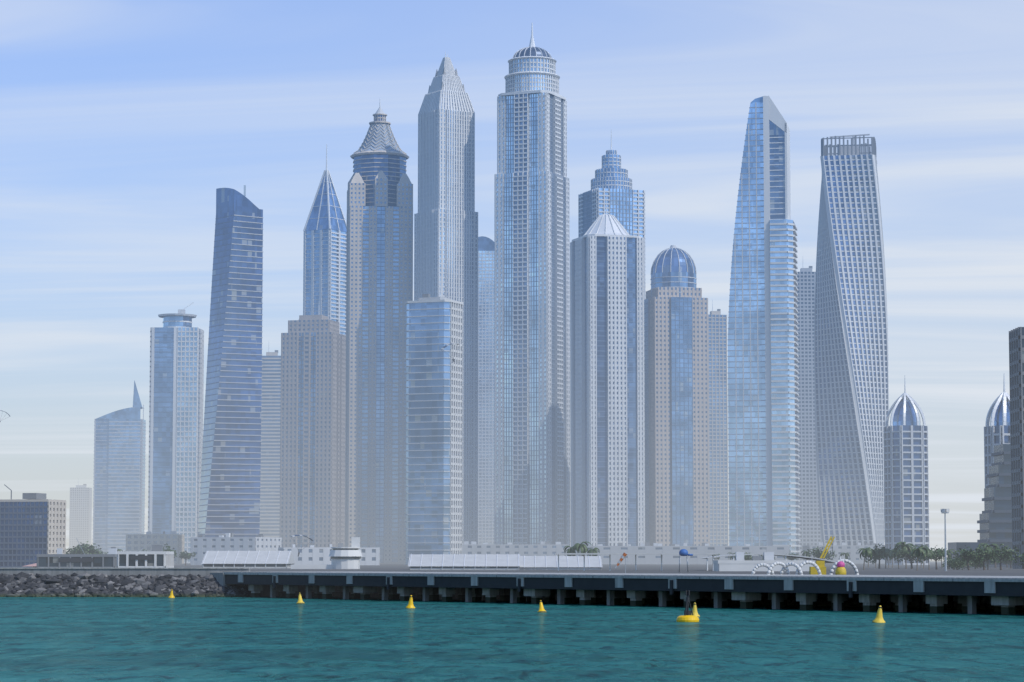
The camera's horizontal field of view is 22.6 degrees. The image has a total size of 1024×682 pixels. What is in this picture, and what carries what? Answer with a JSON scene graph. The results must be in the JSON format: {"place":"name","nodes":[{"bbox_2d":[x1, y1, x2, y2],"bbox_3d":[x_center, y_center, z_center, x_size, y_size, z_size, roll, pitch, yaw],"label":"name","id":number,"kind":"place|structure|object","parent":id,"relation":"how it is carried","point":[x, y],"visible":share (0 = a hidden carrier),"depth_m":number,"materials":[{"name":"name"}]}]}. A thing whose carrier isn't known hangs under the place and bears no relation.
{"place":"outdoors","nodes":[
{"label":"outdoors","id":0,"kind":"place"},
{"bbox_2d":[0,484,65,567],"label":"hotel building","id":1,"kind":"structure","parent":0,"point":[32,525],"depth_m":850.89,"materials":[{"name":"concrete"},{"name":"glass"}]},
{"bbox_2d":[0,568,249,575],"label":"seawall","id":2,"kind":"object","parent":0,"point":[130,571],"depth_m":486.52,"materials":[{"name":"grey concrete"}]},
{"bbox_2d":[291,535,312,556],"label":"parachute","id":3,"kind":"object","parent":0,"point":[299,542],"visible":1,"depth_m":897.47,"materials":[{"name":"grey fabric"}]},
{"bbox_2d":[291,537,361,568],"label":"waterfront building","id":4,"kind":"structure","parent":0,"point":[345,557],"depth_m":754.29,"materials":[{"name":"white concrete"}]},
{"bbox_2d":[405,279,462,564],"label":"skyscraper","id":5,"kind":"structure","parent":0,"point":[433,408],"depth_m":1342.20,"materials":[{"name":"blue glass"}]},
{"bbox_2d":[441,343,459,361],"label":"parachute","id":6,"kind":"object","parent":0,"point":[442,348],"visible":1,"depth_m":1104.40,"materials":[{"name":"white paint"}]},
{"bbox_2d":[0,596,1023,681],"bbox_3d":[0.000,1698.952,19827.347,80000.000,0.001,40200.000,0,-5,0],"label":"sea water","id":7,"kind":"structure","parent":0,"point":[184,639],"depth_m":216.57,"materials":[{"name":"teal liquid"}]},
{"bbox_2d":[0,572,227,596],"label":"breakwater rocks","id":8,"kind":"object","parent":7,"relation":"on","point":[23,584],"visible":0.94,"depth_m":481.65,"materials":[{"name":"grey stone"}]},
{"bbox_2d":[168,589,174,597],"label":"buoy","id":9,"kind":"object","parent":7,"relation":"on","point":[171,595],"visible":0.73,"depth_m":468.12,"materials":[{"name":"yellow plastic"}]},
{"bbox_2d":[210,584,261,596],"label":"rocks","id":10,"kind":"object","parent":7,"relation":"on","point":[239,590],"visible":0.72,"depth_m":480.98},
{"bbox_2d":[296,593,304,603],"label":"buoy","id":11,"kind":"object","parent":7,"relation":"on","point":[300,600],"visible":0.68,"depth_m":405.15,"materials":[{"name":"yellow plastic"}]},
{"bbox_2d":[405,595,414,607],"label":"buoy","id":12,"kind":"object","parent":7,"relation":"on","point":[410,604],"visible":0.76,"depth_m":369.46,"materials":[{"name":"yellow plastic"}]},
{"bbox_2d":[538,600,546,611],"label":"buoy","id":13,"kind":"object","parent":7,"relation":"on","point":[541,608],"visible":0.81,"depth_m":339.85,"materials":[{"name":"yellow plastic"}]},
{"bbox_2d":[676,590,698,621],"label":"buoy","id":14,"kind":"object","parent":7,"relation":"on","point":[687,616],"visible":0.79,"depth_m":288.28,"materials":[{"name":"yellow plastic"}]},
{"bbox_2d":[691,603,699,616],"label":"buoy","id":15,"kind":"object","parent":7,"relation":"on","point":[694,611],"visible":0.66,"depth_m":314.35,"materials":[{"name":"yellow plastic"}]},
{"bbox_2d":[378,592,1023,609],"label":"pile","id":16,"kind":"object","parent":7,"relation":"in","point":[885,601],"visible":0.13,"depth_m":382.38,"materials":[{"name":"concrete"}]},
{"bbox_2d":[210,571,1023,614],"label":"pier deck","id":17,"kind":"structure","parent":16,"relation":"on","point":[1003,595],"depth_m":387.30,"materials":[{"name":"concrete"}]},
{"bbox_2d":[751,559,858,574],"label":"arches","id":18,"kind":"structure","parent":17,"relation":"on","point":[786,569],"depth_m":393.31,"materials":[{"name":"white paint"}]},
{"bbox_2d":[835,556,845,574],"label":"inflatable unicorn","id":19,"kind":"object","parent":17,"relation":"on","point":[840,569],"visible":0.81,"depth_m":389.94,"materials":[{"name":"yellow paint"}]},
{"bbox_2d":[872,606,885,622],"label":"buoy","id":20,"kind":"object","parent":7,"relation":"on","point":[879,618],"visible":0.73,"depth_m":284.48,"materials":[{"name":"yellow plastic"}]},
{"bbox_2d":[0,0,1023,559],"label":"sky","id":21,"kind":"structure","parent":0,"point":[122,122],"materials":[{"name":"blue"}]},
{"bbox_2d":[174,560,1023,575],"bbox_3d":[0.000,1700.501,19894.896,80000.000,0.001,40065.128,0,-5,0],"label":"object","id":22,"kind":"structure","parent":0,"point":[630,568],"depth_m":651.28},
{"bbox_2d":[36,538,116,567],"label":"low building","id":23,"kind":"structure","parent":22,"relation":"on","point":[59,559],"depth_m":747.13,"materials":[{"name":"grey glass"}]},
{"bbox_2d":[66,542,93,553],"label":"tree","id":24,"kind":"object","parent":22,"relation":"on","point":[77,550],"visible":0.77,"depth_m":1018.20,"materials":[{"name":"green plant"}]},
{"bbox_2d":[69,484,91,551],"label":"hazy tower","id":25,"kind":"structure","parent":22,"relation":"on","point":[80,523],"depth_m":4178.73,"materials":[{"name":"grey concrete"}]},
{"bbox_2d":[73,541,101,553],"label":"tree","id":26,"kind":"object","parent":22,"relation":"on","point":[97,551],"visible":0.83,"depth_m":1022.19,"materials":[{"name":"green plant"}]},
{"bbox_2d":[92,380,145,553],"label":"skyscraper","id":27,"kind":"structure","parent":22,"relation":"on","point":[119,478],"depth_m":2682.99,"materials":[{"name":"blue glass"}]},
{"bbox_2d":[117,534,173,567],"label":"pavilion building","id":28,"kind":"structure","parent":22,"relation":"on","point":[157,556],"depth_m":689.38,"materials":[{"name":"clear concrete"}]},
{"bbox_2d":[126,527,184,563],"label":"beige building","id":29,"kind":"structure","parent":22,"relation":"on","point":[140,541],"depth_m":1679.76,"materials":[{"name":"grey concrete"}]},
{"bbox_2d":[163,543,176,557],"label":"tree","id":30,"kind":"object","parent":22,"relation":"on","point":[168,549],"visible":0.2,"depth_m":1014.32,"materials":[{"name":"green plant"}]},
{"bbox_2d":[148,302,203,562],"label":"tower","id":31,"kind":"structure","parent":22,"relation":"on","point":[176,387],"depth_m":1887.93,"materials":[{"name":"blue glass"}]},
{"bbox_2d":[179,551,195,565],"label":"tree","id":32,"kind":"object","parent":22,"relation":"on","point":[186,555],"visible":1,"depth_m":1155.19,"materials":[{"name":"green plant"}]},
{"bbox_2d":[198,185,262,536],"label":"skyscraper","id":33,"kind":"structure","parent":22,"relation":"on","point":[230,493],"depth_m":1643.67,"materials":[{"name":"blue glass"}]},
{"bbox_2d":[190,533,281,564],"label":"beige building","id":34,"kind":"structure","parent":22,"relation":"on","point":[200,546],"depth_m":1283.95,"materials":[{"name":"grey concrete"}]},
{"bbox_2d":[201,551,294,567],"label":"tent","id":35,"kind":"object","parent":22,"relation":"on","point":[248,559],"visible":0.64,"depth_m":808.01,"materials":[{"name":"white fabric"}]},
{"bbox_2d":[260,350,280,536],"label":"skyscraper","id":36,"kind":"structure","parent":22,"relation":"on","point":[270,453],"depth_m":2591.03,"materials":[{"name":"concrete"},{"name":"grey glass"}]},
{"bbox_2d":[280,315,345,546],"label":"beige tower block","id":37,"kind":"structure","parent":22,"relation":"on","point":[312,427],"depth_m":1886.95,"materials":[{"name":"beige concrete"},{"name":"glass"}]},
{"bbox_2d":[303,144,346,421],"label":"skyscraper","id":38,"kind":"structure","parent":22,"relation":"on","point":[324,261],"depth_m":2355.32,"materials":[{"name":"blue glass"}]},
{"bbox_2d":[278,543,379,564],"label":"beige building","id":39,"kind":"structure","parent":22,"relation":"on","point":[311,555],"depth_m":1229.93,"materials":[{"name":"grey concrete"}]},
{"bbox_2d":[345,103,412,562],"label":"skyscraper","id":40,"kind":"structure","parent":22,"relation":"on","point":[379,267],"depth_m":2033.10,"materials":[{"name":"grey glass"}]},
{"bbox_2d":[414,51,477,543],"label":"skyscraper","id":41,"kind":"structure","parent":22,"relation":"on","point":[446,234],"depth_m":2000.52,"materials":[{"name":"blue glass"}]},
{"bbox_2d":[408,554,520,569],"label":"tent","id":42,"kind":"object","parent":22,"relation":"on","point":[464,562],"visible":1,"depth_m":688.92,"materials":[{"name":"white fabric"}]},
{"bbox_2d":[478,236,493,543],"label":"skyscraper","id":43,"kind":"structure","parent":22,"relation":"on","point":[485,389],"depth_m":2692.55,"materials":[{"name":"blue glass"}]},
{"bbox_2d":[462,541,568,555],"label":"low-rise building","id":44,"kind":"structure","parent":22,"relation":"on","point":[538,549],"depth_m":1674.23,"materials":[{"name":"grey concrete"}]},
{"bbox_2d":[494,23,569,547],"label":"skyscraper","id":45,"kind":"structure","parent":22,"relation":"on","point":[531,343],"depth_m":1971.95,"materials":[{"name":"blue glass"}]},
{"bbox_2d":[519,556,601,569],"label":"tent","id":46,"kind":"object","parent":22,"relation":"on","point":[551,562],"visible":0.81,"depth_m":708.98,"materials":[{"name":"white fabric"}]},
{"bbox_2d":[563,546,579,555],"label":"palm","id":47,"kind":"object","parent":22,"relation":"on","point":[569,550],"visible":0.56,"depth_m":756.99,"materials":[{"name":"green plant"}]},
{"bbox_2d":[572,541,590,555],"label":"palm","id":48,"kind":"object","parent":22,"relation":"on","point":[578,547],"visible":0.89,"depth_m":736.03,"materials":[{"name":"green plant"}]},
{"bbox_2d":[587,547,599,555],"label":"palm","id":49,"kind":"object","parent":22,"relation":"on","point":[593,550],"visible":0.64,"depth_m":766.95,"materials":[{"name":"green plant"}]},
{"bbox_2d":[615,553,626,572],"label":"windsock","id":50,"kind":"object","parent":22,"relation":"on","point":[623,556],"visible":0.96,"depth_m":518.03,"materials":[{"name":"fabric"}]},
{"bbox_2d":[554,553,717,570],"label":"pergola","id":51,"kind":"object","parent":22,"relation":"on","point":[635,554],"visible":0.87,"depth_m":633.82,"materials":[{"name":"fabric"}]},
{"bbox_2d":[644,245,709,545],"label":"skyscraper","id":52,"kind":"structure","parent":22,"relation":"on","point":[676,381],"depth_m":1883.12,"materials":[{"name":"pink-beige stone"},{"name":"blue glass"}]},
{"bbox_2d":[578,542,789,563],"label":"long grey building","id":53,"kind":"structure","parent":22,"relation":"on","point":[646,547],"depth_m":1474.73,"materials":[{"name":"clear concrete"}]},
{"bbox_2d":[679,549,692,571],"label":"water tank","id":54,"kind":"object","parent":22,"relation":"on","point":[683,552],"visible":0.97,"depth_m":557.43,"materials":[{"name":"plastic"}]},
{"bbox_2d":[708,299,728,545],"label":"skyscraper","id":55,"kind":"structure","parent":22,"relation":"on","point":[718,425],"depth_m":2494.33,"materials":[{"name":"blue glass"}]},
{"bbox_2d":[727,96,800,559],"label":"skyscraper","id":56,"kind":"structure","parent":22,"relation":"on","point":[763,422],"depth_m":1690.40,"materials":[{"name":"blue glass"}]},
{"bbox_2d":[713,552,815,570],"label":"low building","id":57,"kind":"structure","parent":22,"relation":"on","point":[739,563],"depth_m":610.42,"materials":[{"name":"clear concrete"}]},
{"bbox_2d":[702,554,834,570],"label":"canopy roof","id":58,"kind":"structure","parent":22,"relation":"on","point":[802,557],"depth_m":645.76,"materials":[{"name":"white metal"}]},
{"bbox_2d":[796,266,821,559],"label":"skyscraper","id":59,"kind":"structure","parent":22,"relation":"on","point":[809,531],"depth_m":2393.96,"materials":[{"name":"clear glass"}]},
{"bbox_2d":[806,546,835,563],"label":"tree","id":60,"kind":"object","parent":22,"relation":"on","point":[817,553],"visible":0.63,"depth_m":912.34,"materials":[{"name":"green plant"}]},
{"bbox_2d":[809,537,834,574],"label":"yellow crane","id":61,"kind":"object","parent":22,"relation":"on","point":[821,566],"visible":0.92,"depth_m":427.67,"materials":[{"name":"paint"}]},
{"bbox_2d":[802,539,884,563],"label":"low-rise building","id":62,"kind":"structure","parent":22,"relation":"on","point":[839,549],"depth_m":1724.01,"materials":[{"name":"white concrete"}]},
{"bbox_2d":[814,134,888,544],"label":"twisted skyscraper","id":63,"kind":"structure","parent":22,"relation":"on","point":[851,379],"depth_m":1891.68,"materials":[{"name":"grey glass"}]},
{"bbox_2d":[856,548,874,569],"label":"palm","id":64,"kind":"object","parent":22,"relation":"on","point":[868,551],"visible":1,"depth_m":667.87,"materials":[{"name":"green plant"}]},
{"bbox_2d":[863,543,893,568],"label":"tree","id":65,"kind":"object","parent":22,"relation":"on","point":[876,555],"visible":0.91,"depth_m":785.44,"materials":[{"name":"green plant"}]},
{"bbox_2d":[878,548,891,568],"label":"palm","id":66,"kind":"object","parent":22,"relation":"on","point":[887,550],"visible":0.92,"depth_m":783.37,"materials":[{"name":"green plant"}]},
{"bbox_2d":[890,550,898,568],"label":"palm","id":67,"kind":"object","parent":22,"relation":"on","point":[891,553],"visible":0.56,"depth_m":769.79,"materials":[{"name":"green plant"}]},
{"bbox_2d":[894,542,915,568],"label":"palm","id":68,"kind":"object","parent":22,"relation":"on","point":[905,547],"visible":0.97,"depth_m":743.48,"materials":[{"name":"green plant"}]},
{"bbox_2d":[883,381,929,564],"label":"domed tower","id":69,"kind":"structure","parent":22,"relation":"on","point":[906,486],"depth_m":1340.45,"materials":[{"name":"grey glass"}]},
{"bbox_2d":[892,544,933,568],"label":"tree","id":70,"kind":"object","parent":22,"relation":"on","point":[902,556],"visible":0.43,"depth_m":763.40,"materials":[{"name":"green plant"}]},
{"bbox_2d":[911,547,926,570],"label":"palm","id":71,"kind":"object","parent":22,"relation":"on","point":[918,550],"visible":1,"depth_m":640.20,"materials":[{"name":"green plant"}]},
{"bbox_2d":[920,548,934,569],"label":"palm","id":72,"kind":"object","parent":22,"relation":"on","point":[929,551],"visible":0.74,"depth_m":679.74,"materials":[{"name":"green plant"}]},
{"bbox_2d":[920,545,952,569],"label":"tree","id":73,"kind":"object","parent":22,"relation":"on","point":[936,555],"visible":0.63,"depth_m":715.07,"materials":[{"name":"green plant"}]},
{"bbox_2d":[941,509,948,570],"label":"floodlight mast","id":74,"kind":"object","parent":22,"relation":"on","point":[944,511],"visible":0.94,"depth_m":617.92,"materials":[{"name":"metal"}]},
{"bbox_2d":[941,549,955,568],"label":"palm","id":75,"kind":"object","parent":22,"relation":"on","point":[950,555],"visible":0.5,"depth_m":747.50,"materials":[{"name":"green plant"}]},
{"bbox_2d":[942,556,966,569],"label":"tree","id":76,"kind":"object","parent":22,"relation":"on","point":[952,567],"visible":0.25,"depth_m":706.97,"materials":[{"name":"green plant"}]},
{"bbox_2d":[942,558,969,569],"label":"tree","id":77,"kind":"object","parent":22,"relation":"on","point":[957,564],"visible":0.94,"depth_m":692.99,"materials":[{"name":"green plant"}]},
{"bbox_2d":[952,555,978,568],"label":"tree","id":78,"kind":"object","parent":22,"relation":"on","point":[971,561],"visible":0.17,"depth_m":744.07,"materials":[{"name":"green plant"}]},
{"bbox_2d":[954,545,984,569],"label":"tree","id":79,"kind":"object","parent":22,"relation":"on","point":[970,554],"visible":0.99,"depth_m":667.37,"materials":[{"name":"green plant"}]},
{"bbox_2d":[965,558,986,568],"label":"tree","id":80,"kind":"object","parent":22,"relation":"on","point":[980,565],"visible":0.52,"depth_m":746.87,"materials":[{"name":"green plant"}]},
{"bbox_2d":[947,444,1012,567],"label":"stepped building","id":81,"kind":"structure","parent":22,"relation":"on","point":[995,520],"depth_m":889.69,"materials":[{"name":"grey glass"}]},
{"bbox_2d":[971,544,999,569],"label":"tree","id":82,"kind":"object","parent":22,"relation":"on","point":[987,554],"visible":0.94,"depth_m":671.84,"materials":[{"name":"green plant"}]},
{"bbox_2d":[977,543,998,569],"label":"palm","id":83,"kind":"object","parent":22,"relation":"on","point":[987,546],"visible":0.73,"depth_m":685.96,"materials":[{"name":"green plant"}]},
{"bbox_2d":[984,374,1010,487],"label":"domed tower","id":84,"kind":"structure","parent":22,"relation":"on","point":[996,431],"depth_m":947.58,"materials":[{"name":"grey glass"}]},
{"bbox_2d":[987,544,1020,569],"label":"tree","id":85,"kind":"object","parent":22,"relation":"on","point":[1006,553],"visible":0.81,"depth_m":684.07,"materials":[{"name":"green plant"}]},
{"bbox_2d":[999,551,1011,567],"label":"tree","id":86,"kind":"object","parent":22,"relation":"on","point":[1010,561],"visible":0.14,"depth_m":809.38,"materials":[{"name":"green plant"}]},
{"bbox_2d":[1009,327,1023,568],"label":"building","id":87,"kind":"structure","parent":22,"relation":"on","point":[1016,358],"depth_m":757.80,"materials":[{"name":"grey glass"}]},
{"bbox_2d":[1013,553,1023,565],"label":"tree","id":88,"kind":"object","parent":22,"relation":"on","point":[1022,560],"visible":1,"depth_m":639.52,"materials":[{"name":"green plant"}]},
{"bbox_2d":[570,196,644,555],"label":"skyscraper","id":89,"kind":"structure","parent":0,"point":[607,453],"depth_m":1836.16,"materials":[{"name":"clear glass"}]},
{"bbox_2d":[578,129,645,299],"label":"skyscraper","id":90,"kind":"structure","parent":0,"point":[611,181],"depth_m":2252.51,"materials":[{"name":"blue glass"}]},
{"bbox_2d":[734,552,751,559],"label":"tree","id":91,"kind":"object","parent":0,"point":[747,557],"visible":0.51,"depth_m":902.88,"materials":[{"name":"green plant"}]},
{"bbox_2d":[784,552,799,559],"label":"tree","id":92,"kind":"object","parent":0,"point":[791,558],"visible":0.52,"depth_m":991.44,"materials":[{"name":"green plant"}]},
{"bbox_2d":[840,553,849,559],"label":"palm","id":93,"kind":"object","parent":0,"point":[847,555],"visible":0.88,"depth_m":925.56,"materials":[{"name":"green plant"}]}
]}

